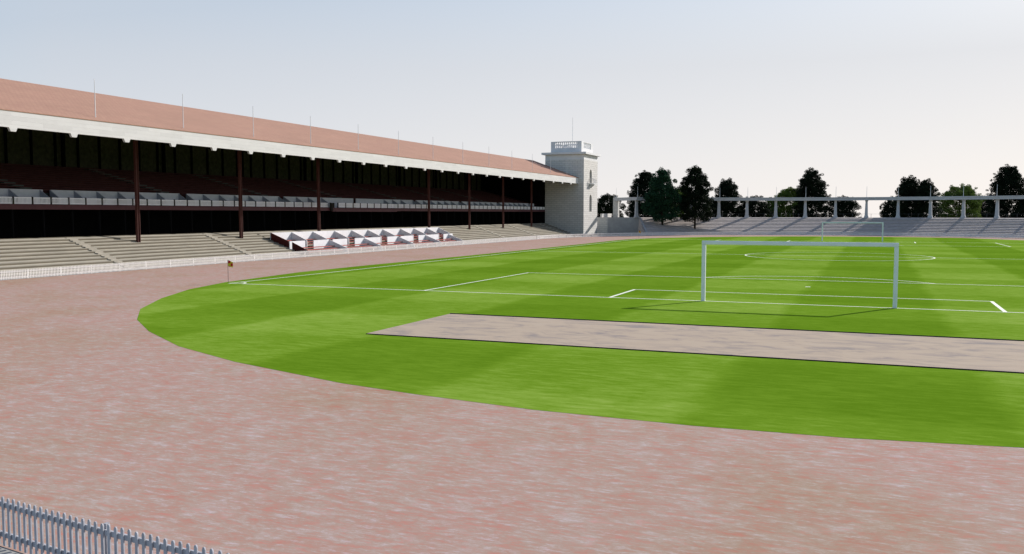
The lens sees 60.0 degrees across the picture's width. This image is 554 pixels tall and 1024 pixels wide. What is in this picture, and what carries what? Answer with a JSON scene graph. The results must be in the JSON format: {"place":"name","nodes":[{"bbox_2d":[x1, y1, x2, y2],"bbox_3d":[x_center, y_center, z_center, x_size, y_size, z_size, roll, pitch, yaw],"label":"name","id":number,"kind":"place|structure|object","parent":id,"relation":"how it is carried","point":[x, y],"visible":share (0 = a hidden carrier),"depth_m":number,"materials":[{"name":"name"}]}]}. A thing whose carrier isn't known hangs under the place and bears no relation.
{"place":"outdoors","nodes":[
{"label":"outdoors","id":0,"kind":"place"},
{"bbox_2d":[0,235,1023,553],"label":"pavement","id":1,"kind":"structure","parent":0,"point":[6,551],"depth_m":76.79,"materials":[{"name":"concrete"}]},
{"bbox_2d":[0,497,229,553],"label":"picket fence","id":2,"kind":"object","parent":1,"relation":"on","point":[105,531],"visible":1,"depth_m":11.04,"materials":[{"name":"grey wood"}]},
{"bbox_2d":[0,236,536,279],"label":"picket fence","id":3,"kind":"object","parent":1,"relation":"on","point":[179,262],"visible":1,"depth_m":79.28,"materials":[{"name":"white paint"}]},
{"bbox_2d":[270,227,463,254],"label":"seating boxes","id":4,"kind":"object","parent":1,"relation":"on","point":[298,241],"visible":0.83,"depth_m":107.84,"materials":[{"name":"white paint"}]},
{"bbox_2d":[597,217,646,233],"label":"abutment wall","id":5,"kind":"structure","parent":1,"relation":"on","point":[607,225],"depth_m":188.07,"materials":[{"name":"concrete"}]},
{"bbox_2d":[600,214,611,216],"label":"parapet wall","id":6,"kind":"structure","parent":5,"relation":"on","point":[605,215],"depth_m":192.18,"materials":[{"name":"concrete"}]},
{"bbox_2d":[613,197,618,216],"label":"stone pier","id":7,"kind":"structure","parent":5,"relation":"on","point":[615,208],"depth_m":193.34,"materials":[{"name":"stone"}]},
{"bbox_2d":[537,232,1022,238],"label":"picket fence","id":8,"kind":"object","parent":1,"relation":"on","point":[613,234],"visible":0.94,"depth_m":174.15,"materials":[{"name":"white paint"}]},
{"bbox_2d":[638,217,1023,237],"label":"curved stand","id":9,"kind":"object","parent":1,"relation":"on","point":[1001,226],"visible":0.73,"depth_m":183.37,"materials":[{"name":"concrete"}]},
{"bbox_2d":[641,167,683,224],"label":"broadleaf tree","id":10,"kind":"object","parent":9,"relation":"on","point":[658,206],"visible":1,"depth_m":183.22,"materials":[{"name":"green plant"}]},
{"bbox_2d":[674,165,715,228],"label":"broadleaf tree","id":11,"kind":"object","parent":9,"relation":"on","point":[697,200],"visible":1,"depth_m":183.23,"materials":[{"name":"green plant"}]},
{"bbox_2d":[643,214,947,217],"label":"guard rail","id":12,"kind":"object","parent":9,"relation":"on","point":[825,215],"visible":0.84,"depth_m":189.49,"materials":[{"name":"grey metal"}]},
{"bbox_2d":[614,184,1023,217],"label":"colonnade","id":13,"kind":"object","parent":9,"relation":"on","point":[963,198],"visible":0.85,"depth_m":186.57,"materials":[{"name":"concrete"}]},
{"bbox_2d":[0,0,1023,217],"label":"sky","id":14,"kind":"structure","parent":0,"point":[868,95],"materials":[{"name":"white"}]},
{"bbox_2d":[541,121,600,234],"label":"stone tower","id":15,"kind":"structure","parent":0,"point":[571,208],"depth_m":178.80,"materials":[{"name":"stone"}]},
{"bbox_2d":[137,236,1023,447],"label":"grass pitch","id":16,"kind":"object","parent":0,"point":[303,325],"depth_m":35.90,"materials":[{"name":"green plant"}]},
{"bbox_2d":[233,239,1020,312],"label":"pitch markings","id":17,"kind":"object","parent":16,"relation":"on","point":[994,303],"visible":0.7,"depth_m":52.79,"materials":[{"name":"paint"}]},
{"bbox_2d":[366,313,1023,373],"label":"sand strip edging","id":18,"kind":"object","parent":16,"relation":"on","point":[723,354],"visible":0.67,"depth_m":30.64,"materials":[{"name":"grey concrete"}]},
{"bbox_2d":[370,314,1023,371],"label":"sand strip","id":19,"kind":"object","parent":16,"relation":"on","point":[982,354],"visible":0.89,"depth_m":30.64,"materials":[{"name":"beige sand"}]},
{"bbox_2d":[701,241,898,307],"bbox_3d":[13.753,-0.184,42.950,9.070,3.040,0.190,2,4,22],"label":"football goal","id":20,"kind":"object","parent":16,"relation":"on","point":[850,244],"visible":1,"depth_m":42.59,"materials":[{"name":"paint"}]},
{"bbox_2d":[821,222,883,241],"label":"football goal","id":21,"kind":"object","parent":16,"relation":"on","point":[853,222],"visible":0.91,"depth_m":139.52,"materials":[{"name":"paint"}]},
{"bbox_3d":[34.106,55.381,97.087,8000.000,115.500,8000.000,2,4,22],"label":"ground","id":22,"kind":"structure","parent":0,"visible":0},
{"bbox_2d":[0,78,578,277],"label":"grandstand","id":23,"kind":"object","parent":22,"relation":"on","point":[90,178],"visible":0.98,"depth_m":93.62,"materials":[{"name":"beige concrete"}]},
{"bbox_2d":[597,193,626,216],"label":"broadleaf tree","id":24,"kind":"object","parent":22,"relation":"on","point":[604,206],"visible":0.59,"depth_m":198.67,"materials":[{"name":"green plant"}]},
{"bbox_2d":[623,170,659,216],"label":"broadleaf tree","id":25,"kind":"object","parent":22,"relation":"on","point":[639,186],"visible":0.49,"depth_m":245.44,"materials":[{"name":"green plant"}]},
{"bbox_2d":[666,190,685,216],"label":"broadleaf tree","id":26,"kind":"object","parent":22,"relation":"on","point":[679,192],"visible":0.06,"depth_m":260.88,"materials":[{"name":"green plant"}]},
{"bbox_2d":[710,177,744,216],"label":"broadleaf tree","id":27,"kind":"object","parent":22,"relation":"on","point":[727,188],"visible":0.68,"depth_m":244.61,"materials":[{"name":"green plant"}]},
{"bbox_2d":[741,195,773,216],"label":"broadleaf tree","id":28,"kind":"object","parent":22,"relation":"on","point":[760,208],"visible":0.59,"depth_m":246.38,"materials":[{"name":"green plant"}]},
{"bbox_2d":[764,201,781,216],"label":"broadleaf tree","id":29,"kind":"object","parent":22,"relation":"on","point":[771,206],"visible":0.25,"depth_m":254.73,"materials":[{"name":"green plant"}]},
{"bbox_2d":[774,187,797,216],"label":"broadleaf tree","id":30,"kind":"object","parent":22,"relation":"on","point":[786,211],"visible":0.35,"depth_m":257.66,"materials":[{"name":"green plant"}]},
{"bbox_2d":[790,167,833,216],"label":"broadleaf tree","id":31,"kind":"object","parent":22,"relation":"on","point":[807,187],"visible":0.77,"depth_m":243.45,"materials":[{"name":"green plant"}]},
{"bbox_2d":[825,195,861,216],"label":"broadleaf tree","id":32,"kind":"object","parent":22,"relation":"on","point":[848,205],"visible":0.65,"depth_m":241.62,"materials":[{"name":"green plant"}]},
{"bbox_2d":[879,196,895,217],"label":"broadleaf tree","id":33,"kind":"object","parent":22,"relation":"on","point":[888,210],"visible":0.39,"depth_m":240.60,"materials":[{"name":"green plant"}]},
{"bbox_2d":[889,175,922,217],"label":"broadleaf tree","id":34,"kind":"object","parent":22,"relation":"on","point":[908,186],"visible":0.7,"depth_m":187.90,"materials":[{"name":"green plant"}]},
{"bbox_2d":[909,178,942,217],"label":"broadleaf tree","id":35,"kind":"object","parent":22,"relation":"on","point":[925,187],"visible":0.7,"depth_m":184.76,"materials":[{"name":"green plant"}]},
{"bbox_2d":[932,183,985,217],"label":"broadleaf tree","id":36,"kind":"object","parent":22,"relation":"on","point":[971,207],"visible":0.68,"depth_m":194.75,"materials":[{"name":"green plant"}]},
{"bbox_2d":[974,195,993,217],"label":"broadleaf tree","id":37,"kind":"object","parent":22,"relation":"on","point":[982,211],"visible":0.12,"depth_m":229.58,"materials":[{"name":"green plant"}]},
{"bbox_2d":[983,164,1023,217],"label":"broadleaf tree","id":38,"kind":"object","parent":22,"relation":"on","point":[1009,179],"visible":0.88,"depth_m":217.64,"materials":[{"name":"green plant"}]}
]}

